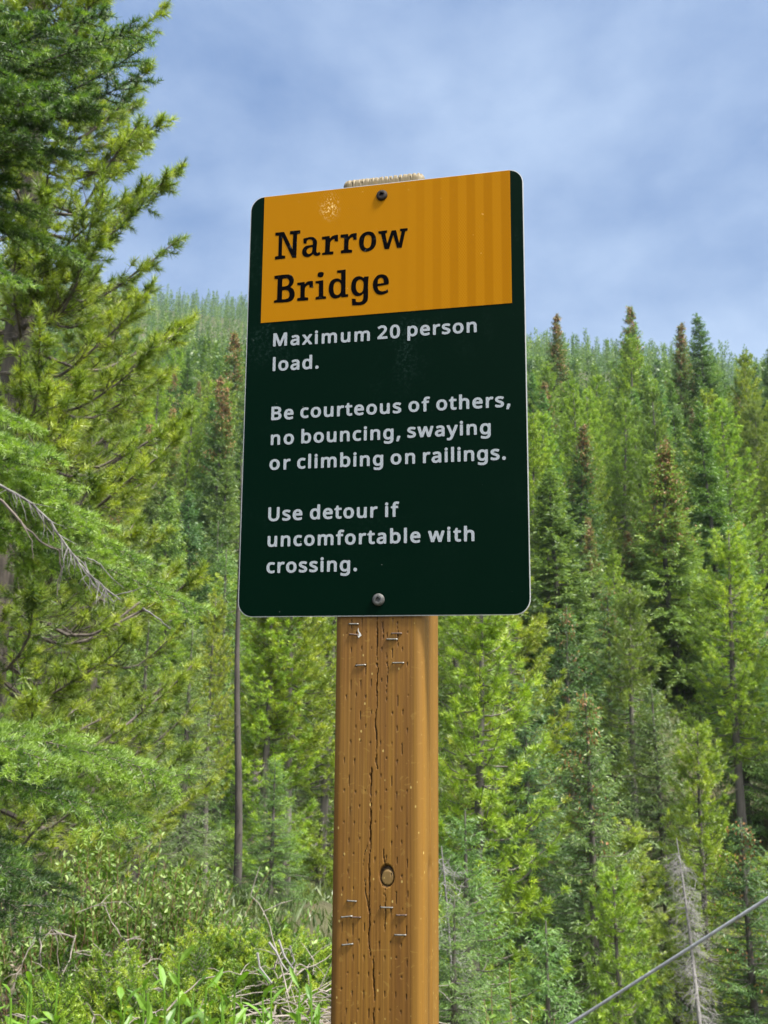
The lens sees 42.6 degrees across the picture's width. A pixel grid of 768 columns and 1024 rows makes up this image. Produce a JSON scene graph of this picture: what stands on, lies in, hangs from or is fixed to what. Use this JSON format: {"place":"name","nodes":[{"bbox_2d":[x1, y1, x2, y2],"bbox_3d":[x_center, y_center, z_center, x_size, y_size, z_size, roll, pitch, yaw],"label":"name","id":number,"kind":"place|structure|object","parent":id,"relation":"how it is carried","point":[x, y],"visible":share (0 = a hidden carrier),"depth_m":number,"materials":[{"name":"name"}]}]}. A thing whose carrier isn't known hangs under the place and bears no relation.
{"place":"outdoors","nodes":[
{"label":"outdoors","id":0,"kind":"place"},
{"bbox_2d":[0,298,767,1023],"bbox_3d":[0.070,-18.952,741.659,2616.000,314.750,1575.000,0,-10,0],"label":"ground","id":1,"kind":"structure","parent":0,"point":[328,906],"depth_m":37.26,"materials":[{"name":"green plant"}]},
{"bbox_2d":[2,971,97,1023],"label":"leafy plant","id":2,"kind":"object","parent":1,"relation":"on","point":[65,1011],"visible":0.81,"depth_m":3.12,"materials":[{"name":"green plant"}]},
{"bbox_2d":[5,890,161,995],"bbox_3d":[-1.205,1.892,3.980,0.784,0.709,0.665,0,-10,0],"label":"dead brush","id":3,"kind":"object","parent":1,"relation":"on","point":[59,933],"visible":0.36,"depth_m":3.96,"materials":[{"name":"grey wood"}]},
{"bbox_2d":[0,839,178,1018],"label":"leafy shrub","id":4,"kind":"object","parent":1,"relation":"on","point":[4,964],"visible":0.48,"depth_m":4.54,"materials":[{"name":"green plant"}]},
{"bbox_2d":[0,941,188,1023],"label":"leafy plant","id":5,"kind":"object","parent":1,"relation":"on","point":[99,983],"visible":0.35,"depth_m":3.42,"materials":[{"name":"green plant"}]},
{"bbox_2d":[0,0,214,892],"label":"pine tree","id":6,"kind":"object","parent":1,"relation":"on","point":[26,371],"visible":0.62,"depth_m":7.64,"materials":[{"name":"green plant"}]},
{"bbox_2d":[0,1,219,950],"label":"spruce tree","id":7,"kind":"object","parent":1,"relation":"on","point":[26,756],"visible":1,"depth_m":3.46,"materials":[{"name":"green plant"}]},
{"bbox_2d":[0,274,220,908],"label":"pine tree","id":8,"kind":"object","parent":1,"relation":"on","point":[163,820],"visible":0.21,"depth_m":10.60,"materials":[{"name":"green plant"}]},
{"bbox_2d":[73,616,193,897],"bbox_3d":[-3.139,3.215,12.653,1.575,3.933,1.690,6,-11,-28],"label":"spruce tree","id":9,"kind":"object","parent":1,"relation":"on","point":[128,845],"visible":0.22,"depth_m":12.62,"materials":[{"name":"green plant"}]},
{"bbox_2d":[117,423,172,577],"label":"spruce tree","id":10,"kind":"object","parent":1,"relation":"on","point":[152,510],"visible":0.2,"depth_m":62.51,"materials":[{"name":"green plant"}]},
{"bbox_2d":[120,368,183,533],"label":"pine tree","id":11,"kind":"object","parent":1,"relation":"on","point":[162,415],"visible":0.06,"depth_m":81.37,"materials":[{"name":"green plant"}]},
{"bbox_2d":[102,484,205,767],"bbox_3d":[-9.100,4.876,39.566,4.937,12.169,4.738,3,-10,-18],"label":"spruce tree","id":12,"kind":"object","parent":1,"relation":"on","point":[165,548],"visible":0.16,"depth_m":39.87,"materials":[{"name":"green plant"}]},
{"bbox_2d":[115,602,198,852],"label":"pine tree","id":13,"kind":"object","parent":1,"relation":"on","point":[163,628],"visible":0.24,"depth_m":34.96,"materials":[{"name":"green plant"}]},
{"bbox_2d":[0,827,317,1023],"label":"leafy shrub","id":14,"kind":"object","parent":1,"relation":"on","point":[94,924],"visible":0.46,"depth_m":4.65,"materials":[{"name":"green plant"}]},
{"bbox_2d":[80,952,251,1023],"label":"leafy plant","id":15,"kind":"object","parent":1,"relation":"on","point":[185,1011],"visible":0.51,"depth_m":3.35,"materials":[{"name":"green plant"}]},
{"bbox_2d":[145,408,191,576],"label":"spruce tree","id":16,"kind":"object","parent":1,"relation":"on","point":[170,478],"visible":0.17,"depth_m":66.94,"materials":[{"name":"green plant"}]},
{"bbox_2d":[25,848,316,981],"bbox_3d":[-1.075,2.133,4.910,1.155,0.851,1.118,-3,-10,20],"label":"leafy shrub","id":17,"kind":"object","parent":1,"relation":"on","point":[180,908],"visible":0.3,"depth_m":4.87,"materials":[{"name":"green plant"}]},
{"bbox_2d":[155,337,200,458],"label":"pine tree","id":18,"kind":"object","parent":1,"relation":"on","point":[176,359],"visible":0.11,"depth_m":114.05,"materials":[{"name":"green plant"}]},
{"bbox_2d":[160,944,198,1023],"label":"leafy plant","id":19,"kind":"object","parent":1,"relation":"on","point":[181,999],"visible":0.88,"depth_m":2.97,"materials":[{"name":"green plant"}]},
{"bbox_2d":[127,625,234,896],"bbox_3d":[-2.924,3.785,14.579,1.616,4.259,1.734,-1,-10,7],"label":"spruce tree","id":20,"kind":"object","parent":1,"relation":"on","point":[184,842],"visible":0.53,"depth_m":14.49,"materials":[{"name":"green plant"}]},
{"bbox_2d":[170,356,200,520],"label":"spruce tree","id":21,"kind":"object","parent":1,"relation":"on","point":[185,381],"visible":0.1,"depth_m":92.84,"materials":[{"name":"green plant"}]},
{"bbox_2d":[162,395,209,547],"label":"pine tree","id":22,"kind":"object","parent":1,"relation":"on","point":[183,471],"visible":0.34,"depth_m":74.78,"materials":[{"name":"green plant"}]},
{"bbox_2d":[143,491,233,703],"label":"spruce tree","id":23,"kind":"object","parent":1,"relation":"on","point":[194,544],"visible":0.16,"depth_m":45.15,"materials":[{"name":"green plant"}]},
{"bbox_2d":[179,588,234,895],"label":"pine tree","id":24,"kind":"object","parent":1,"relation":"on","point":[220,681],"visible":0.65,"depth_m":15.66,"materials":[{"name":"green plant"}]},
{"bbox_2d":[176,398,239,578],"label":"spruce tree","id":25,"kind":"object","parent":1,"relation":"on","point":[209,428],"visible":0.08,"depth_m":69.42,"materials":[{"name":"green plant"}]},
{"bbox_2d":[177,379,243,528],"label":"pine tree","id":26,"kind":"object","parent":1,"relation":"on","point":[228,385],"visible":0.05,"depth_m":78.78,"materials":[{"name":"green plant"}]},
{"bbox_2d":[183,386,240,601],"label":"spruce tree","id":27,"kind":"object","parent":1,"relation":"on","point":[221,450],"visible":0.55,"depth_m":62.51,"materials":[{"name":"green plant"}]},
{"bbox_2d":[150,547,276,892],"bbox_3d":[-3.487,4.498,20.549,3.020,7.691,3.141,-8,-13,38],"label":"spruce tree","id":28,"kind":"object","parent":1,"relation":"on","point":[220,819],"visible":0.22,"depth_m":20.52,"materials":[{"name":"green plant"}]},
{"bbox_2d":[183,331,245,527],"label":"spruce tree","id":29,"kind":"object","parent":1,"relation":"on","point":[235,379],"visible":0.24,"depth_m":84.88,"materials":[{"name":"green plant"}]},
{"bbox_2d":[191,454,250,634],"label":"spruce tree","id":30,"kind":"object","parent":1,"relation":"on","point":[225,491],"visible":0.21,"depth_m":50.66,"materials":[{"name":"green plant"}]},
{"bbox_2d":[180,513,261,753],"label":"spruce tree","id":31,"kind":"object","parent":1,"relation":"on","point":[212,551],"visible":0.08,"depth_m":43.02,"materials":[{"name":"green plant"}]},
{"bbox_2d":[141,926,309,1023],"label":"leafy plant","id":32,"kind":"object","parent":1,"relation":"on","point":[201,962],"visible":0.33,"depth_m":4.03,"materials":[{"name":"green plant"}]},
{"bbox_2d":[192,572,263,791],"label":"pine tree","id":33,"kind":"object","parent":1,"relation":"on","point":[218,590],"visible":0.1,"depth_m":39.64,"materials":[{"name":"green plant"}]},
{"bbox_2d":[219,457,250,896],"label":"dead tree","id":34,"kind":"object","parent":1,"relation":"on","point":[237,873],"visible":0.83,"depth_m":13.60,"materials":[{"name":"grey wood"}]},
{"bbox_2d":[174,904,330,1023],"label":"leafy plant","id":35,"kind":"object","parent":1,"relation":"on","point":[243,941],"visible":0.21,"depth_m":4.29,"materials":[{"name":"green plant"}]},
{"bbox_2d":[214,570,305,836],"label":"pine tree","id":36,"kind":"object","parent":1,"relation":"on","point":[242,665],"visible":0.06,"depth_m":34.08,"materials":[{"name":"green plant"}]},
{"bbox_2d":[208,611,320,899],"bbox_3d":[-2.000,3.790,16.587,2.034,5.856,2.013,2,-10,-12],"label":"pine tree","id":37,"kind":"object","parent":1,"relation":"on","point":[261,685],"visible":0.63,"depth_m":16.50,"materials":[{"name":"green plant"}]},
{"bbox_2d":[227,757,313,915],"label":"spruce tree","id":38,"kind":"object","parent":1,"relation":"on","point":[273,805],"visible":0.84,"depth_m":10.04,"materials":[{"name":"green plant"}]},
{"bbox_2d":[244,940,310,1023],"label":"dead brush","id":39,"kind":"object","parent":1,"relation":"on","point":[278,956],"visible":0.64,"depth_m":3.88,"materials":[{"name":"grey wood"}]},
{"bbox_2d":[226,614,336,893],"bbox_3d":[-1.664,3.272,17.188,2.347,7.304,2.240,-1,-10,10],"label":"pine tree","id":40,"kind":"object","parent":1,"relation":"on","point":[318,741],"visible":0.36,"depth_m":17.02,"materials":[{"name":"green plant"}]},
{"bbox_2d":[256,617,336,896],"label":"pine tree","id":41,"kind":"object","parent":1,"relation":"on","point":[319,853],"visible":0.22,"depth_m":19.03,"materials":[{"name":"green plant"}]},
{"bbox_2d":[266,928,331,1001],"bbox_3d":[-0.481,2.434,5.273,0.746,0.434,0.613,8,-12,-37],"label":"shrub","id":42,"kind":"object","parent":1,"relation":"on","point":[326,952],"visible":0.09,"depth_m":5.25,"materials":[{"name":"green plant"}]},
{"bbox_2d":[266,712,333,879],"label":"spruce tree","id":43,"kind":"object","parent":1,"relation":"on","point":[297,793],"visible":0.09,"depth_m":30.41,"materials":[{"name":"green plant"}]},
{"bbox_2d":[203,867,451,1023],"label":"dead brush","id":44,"kind":"object","parent":1,"relation":"on","point":[303,1017],"visible":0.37,"depth_m":3.73,"materials":[{"name":"grey wood"}]},
{"bbox_2d":[0,273,766,409],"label":"forest","id":45,"kind":"object","parent":1,"relation":"on","point":[207,351],"visible":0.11,"depth_m":300.30,"materials":[{"name":"green plant"}]},
{"bbox_2d":[0,556,767,1023],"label":"undergrowth","id":46,"kind":"object","parent":1,"relation":"on","point":[240,902],"visible":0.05,"depth_m":12.52,"materials":[{"name":"green plant"}]},
{"bbox_2d":[238,170,530,1023],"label":"trail sign","id":47,"kind":"object","parent":1,"relation":"on","point":[384,494],"visible":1,"depth_m":0.99,"materials":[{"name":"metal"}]},
{"bbox_2d":[438,846,475,1023],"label":"dead tree","id":48,"kind":"object","parent":1,"relation":"on","point":[445,898],"visible":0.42,"depth_m":12.70,"materials":[{"name":"grey wood"}]},
{"bbox_2d":[439,891,495,1023],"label":"spruce tree","id":49,"kind":"object","parent":1,"relation":"on","point":[453,1009],"visible":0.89,"depth_m":10.30,"materials":[{"name":"green plant"}]},
{"bbox_2d":[438,616,507,872],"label":"pine tree","id":50,"kind":"object","parent":1,"relation":"on","point":[445,655],"visible":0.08,"depth_m":35.80,"materials":[{"name":"green plant"}]},
{"bbox_2d":[438,807,538,1023],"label":"spruce tree","id":51,"kind":"object","parent":1,"relation":"on","point":[479,937],"visible":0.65,"depth_m":13.71,"materials":[{"name":"green plant"}]},
{"bbox_2d":[438,615,574,1023],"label":"pine tree","id":52,"kind":"object","parent":1,"relation":"on","point":[480,702],"visible":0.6,"depth_m":22.91,"materials":[{"name":"green plant"}]},
{"bbox_2d":[439,559,581,1023],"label":"pine tree","id":53,"kind":"object","parent":1,"relation":"on","point":[529,645],"visible":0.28,"depth_m":27.97,"materials":[{"name":"green plant"}]},
{"bbox_2d":[449,664,638,1023],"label":"spruce tree","id":54,"kind":"object","parent":1,"relation":"on","point":[553,891],"visible":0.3,"depth_m":25.70,"materials":[{"name":"green plant"}]},
{"bbox_2d":[528,412,562,612],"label":"pine tree","id":55,"kind":"object","parent":1,"relation":"on","point":[534,435],"visible":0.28,"depth_m":65.81,"materials":[{"name":"green plant"}]},
{"bbox_2d":[504,918,588,1023],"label":"spruce tree","id":56,"kind":"object","parent":1,"relation":"on","point":[549,1016],"visible":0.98,"depth_m":12.67,"materials":[{"name":"green plant"}]},
{"bbox_2d":[527,359,574,491],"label":"pine tree","id":57,"kind":"object","parent":1,"relation":"on","point":[551,378],"visible":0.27,"depth_m":87.22,"materials":[{"name":"green plant"}]},
{"bbox_2d":[528,408,575,584],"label":"pine tree","id":58,"kind":"object","parent":1,"relation":"on","point":[546,423],"visible":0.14,"depth_m":72.30,"materials":[{"name":"green plant"}]},
{"bbox_2d":[529,482,581,632],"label":"pine tree","id":59,"kind":"object","parent":1,"relation":"on","point":[543,550],"visible":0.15,"depth_m":59.90,"materials":[{"name":"green plant"}]},
{"bbox_2d":[539,313,571,468],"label":"spruce tree","id":60,"kind":"object","parent":1,"relation":"on","point":[556,346],"visible":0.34,"depth_m":101.97,"materials":[{"name":"green plant"}]},
{"bbox_2d":[521,604,627,955],"bbox_3d":[6.361,8.644,33.077,4.288,11.206,4.150,3,-10,-18],"label":"spruce tree","id":61,"kind":"object","parent":1,"relation":"on","point":[565,621],"visible":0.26,"depth_m":33.26,"materials":[{"name":"green plant"}]},
{"bbox_2d":[494,468,663,773],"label":"spruce tree","id":62,"kind":"object","parent":1,"relation":"on","point":[564,588],"visible":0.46,"depth_m":46.05,"materials":[{"name":"green plant"}]},
{"bbox_2d":[555,384,611,546],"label":"pine tree","id":63,"kind":"object","parent":1,"relation":"on","point":[576,423],"visible":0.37,"depth_m":73.67,"materials":[{"name":"green plant"}]},
{"bbox_2d":[552,423,626,625],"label":"spruce tree","id":64,"kind":"object","parent":1,"relation":"on","point":[581,457],"visible":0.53,"depth_m":63.72,"materials":[{"name":"green plant"}]},
{"bbox_2d":[563,430,622,606],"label":"pine tree","id":65,"kind":"object","parent":1,"relation":"on","point":[614,519],"visible":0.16,"depth_m":66.67,"materials":[{"name":"green plant"}]},
{"bbox_2d":[565,389,621,562],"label":"pine tree","id":66,"kind":"object","parent":1,"relation":"on","point":[594,419],"visible":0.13,"depth_m":79.77,"materials":[{"name":"green plant"}]},
{"bbox_2d":[567,374,622,539],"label":"pine tree","id":67,"kind":"object","parent":1,"relation":"on","point":[600,389],"visible":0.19,"depth_m":88.07,"materials":[{"name":"green plant"}]},
{"bbox_2d":[520,687,675,1023],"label":"spruce tree","id":68,"kind":"object","parent":1,"relation":"on","point":[592,857],"visible":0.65,"depth_m":23.65,"materials":[{"name":"green plant"}]},
{"bbox_2d":[572,516,627,696],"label":"spruce tree","id":69,"kind":"object","parent":1,"relation":"on","point":[591,565],"visible":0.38,"depth_m":52.18,"materials":[{"name":"green plant"}]},
{"bbox_2d":[558,586,655,816],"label":"spruce tree","id":70,"kind":"object","parent":1,"relation":"on","point":[597,678],"visible":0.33,"depth_m":41.25,"materials":[{"name":"green plant"}]},
{"bbox_2d":[568,859,671,1023],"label":"pine tree","id":71,"kind":"object","parent":1,"relation":"on","point":[605,909],"visible":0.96,"depth_m":16.62,"materials":[{"name":"green plant"}]},
{"bbox_2d":[597,550,646,729],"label":"pine tree","id":72,"kind":"object","parent":1,"relation":"on","point":[610,584],"visible":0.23,"depth_m":47.98,"materials":[{"name":"green plant"}]},
{"bbox_2d":[598,394,651,592],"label":"pine tree","id":73,"kind":"object","parent":1,"relation":"on","point":[619,467],"visible":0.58,"depth_m":70.00,"materials":[{"name":"green plant"}]},
{"bbox_2d":[600,305,660,483],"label":"spruce tree","id":74,"kind":"object","parent":1,"relation":"on","point":[632,330],"visible":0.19,"depth_m":104.53,"materials":[{"name":"green plant"}]},
{"bbox_2d":[606,405,654,559],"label":"pine tree","id":75,"kind":"object","parent":1,"relation":"on","point":[637,413],"visible":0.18,"depth_m":77.30,"materials":[{"name":"green plant"}]},
{"bbox_2d":[603,333,658,467],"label":"pine tree","id":76,"kind":"object","parent":1,"relation":"on","point":[631,344],"visible":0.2,"depth_m":96.03,"materials":[{"name":"green plant"}]},
{"bbox_2d":[582,578,680,899],"bbox_3d":[8.968,8.246,35.124,3.288,11.939,3.138,5,-11,-27],"label":"pine tree","id":77,"kind":"object","parent":1,"relation":"on","point":[630,659],"visible":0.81,"depth_m":35.33,"materials":[{"name":"green plant"}]},
{"bbox_2d":[582,816,683,1023],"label":"pine tree","id":78,"kind":"object","parent":1,"relation":"on","point":[629,837],"visible":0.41,"depth_m":26.05,"materials":[{"name":"green plant"}]},
{"bbox_2d":[616,530,664,687],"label":"spruce tree","id":79,"kind":"object","parent":1,"relation":"on","point":[625,547],"visible":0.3,"depth_m":53.74,"materials":[{"name":"green plant"}]},
{"bbox_2d":[628,450,677,628],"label":"pine tree","id":80,"kind":"object","parent":1,"relation":"on","point":[649,458],"visible":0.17,"depth_m":62.86,"materials":[{"name":"green plant"}]},
{"bbox_2d":[618,381,691,574],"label":"pine tree","id":81,"kind":"object","parent":1,"relation":"on","point":[658,425],"visible":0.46,"depth_m":67.21,"materials":[{"name":"green plant"}]},
{"bbox_2d":[578,673,747,1023],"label":"spruce tree","id":82,"kind":"object","parent":1,"relation":"on","point":[655,768],"visible":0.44,"depth_m":29.51,"materials":[{"name":"green plant"}]},
{"bbox_2d":[612,438,725,699],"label":"spruce tree","id":83,"kind":"object","parent":1,"relation":"on","point":[669,614],"visible":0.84,"depth_m":51.83,"materials":[{"name":"green plant"}]},
{"bbox_2d":[660,322,695,477],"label":"spruce tree","id":84,"kind":"object","parent":1,"relation":"on","point":[680,355],"visible":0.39,"depth_m":98.47,"materials":[{"name":"green plant"}]},
{"bbox_2d":[660,380,703,545],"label":"spruce tree","id":85,"kind":"object","parent":1,"relation":"on","point":[672,408],"visible":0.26,"depth_m":78.58,"materials":[{"name":"green plant"}]},
{"bbox_2d":[649,547,727,681],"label":"pine tree","id":86,"kind":"object","parent":1,"relation":"on","point":[686,595],"visible":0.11,"depth_m":54.49,"materials":[{"name":"green plant"}]},
{"bbox_2d":[661,837,726,1023],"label":"dead tree","id":87,"kind":"object","parent":1,"relation":"on","point":[693,970],"visible":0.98,"depth_m":16.71,"materials":[{"name":"grey wood"}]},
{"bbox_2d":[648,718,760,1023],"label":"pine tree","id":88,"kind":"object","parent":1,"relation":"on","point":[695,802],"visible":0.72,"depth_m":23.69,"materials":[{"name":"green plant"}]},
{"bbox_2d":[675,312,744,513],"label":"spruce tree","id":89,"kind":"object","parent":1,"relation":"on","point":[702,362],"visible":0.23,"depth_m":99.25,"materials":[{"name":"green plant"}]},
{"bbox_2d":[676,388,754,558],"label":"pine tree","id":90,"kind":"object","parent":1,"relation":"on","point":[706,397],"visible":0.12,"depth_m":72.33,"materials":[{"name":"green plant"}]},
{"bbox_2d":[680,400,757,638],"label":"spruce tree","id":91,"kind":"object","parent":1,"relation":"on","point":[706,474],"visible":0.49,"depth_m":61.99,"materials":[{"name":"green plant"}]},
{"bbox_2d":[674,520,767,891],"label":"pine tree","id":92,"kind":"object","parent":1,"relation":"on","point":[726,598],"visible":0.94,"depth_m":36.71,"materials":[{"name":"green plant"}]},
{"bbox_2d":[677,818,767,1023],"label":"spruce tree","id":93,"kind":"object","parent":1,"relation":"on","point":[750,982],"visible":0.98,"depth_m":21.56,"materials":[{"name":"green plant"}]},
{"bbox_2d":[686,397,767,614],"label":"pine tree","id":94,"kind":"object","parent":1,"relation":"on","point":[727,441],"visible":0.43,"depth_m":64.02,"materials":[{"name":"green plant"}]},
{"bbox_2d":[689,515,767,842],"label":"spruce tree","id":95,"kind":"object","parent":1,"relation":"on","point":[747,774],"visible":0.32,"depth_m":39.01,"materials":[{"name":"green plant"}]},
{"bbox_2d":[692,566,767,720],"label":"spruce tree","id":96,"kind":"object","parent":1,"relation":"on","point":[713,675],"visible":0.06,"depth_m":48.17,"materials":[{"name":"green plant"}]},
{"bbox_2d":[727,349,767,530],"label":"pine tree","id":97,"kind":"object","parent":1,"relation":"on","point":[746,394],"visible":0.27,"depth_m":92.90,"materials":[{"name":"green plant"}]},
{"bbox_2d":[728,851,767,1023],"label":"pine tree","id":98,"kind":"object","parent":1,"relation":"on","point":[760,999],"visible":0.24,"depth_m":27.44,"materials":[{"name":"green plant"}]},
{"bbox_2d":[729,399,767,569],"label":"pine tree","id":99,"kind":"object","parent":1,"relation":"on","point":[744,420],"visible":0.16,"depth_m":79.93,"materials":[{"name":"green plant"}]},
{"bbox_2d":[732,398,767,573],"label":"pine tree","id":100,"kind":"object","parent":1,"relation":"on","point":[758,418],"visible":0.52,"depth_m":76.02,"materials":[{"name":"green plant"}]},
{"bbox_2d":[736,399,767,587],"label":"pine tree","id":101,"kind":"object","parent":1,"relation":"on","point":[764,481],"visible":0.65,"depth_m":71.40,"materials":[{"name":"green plant"}]},
{"bbox_2d":[0,0,767,375],"label":"sky","id":102,"kind":"structure","parent":0,"point":[635,132],"materials":[{"name":"blue"}]},
{"bbox_2d":[568,896,767,1023],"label":"steel cable","id":103,"kind":"object","parent":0,"point":[685,950],"visible":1,"depth_m":3.56,"materials":[{"name":"grey metal"}]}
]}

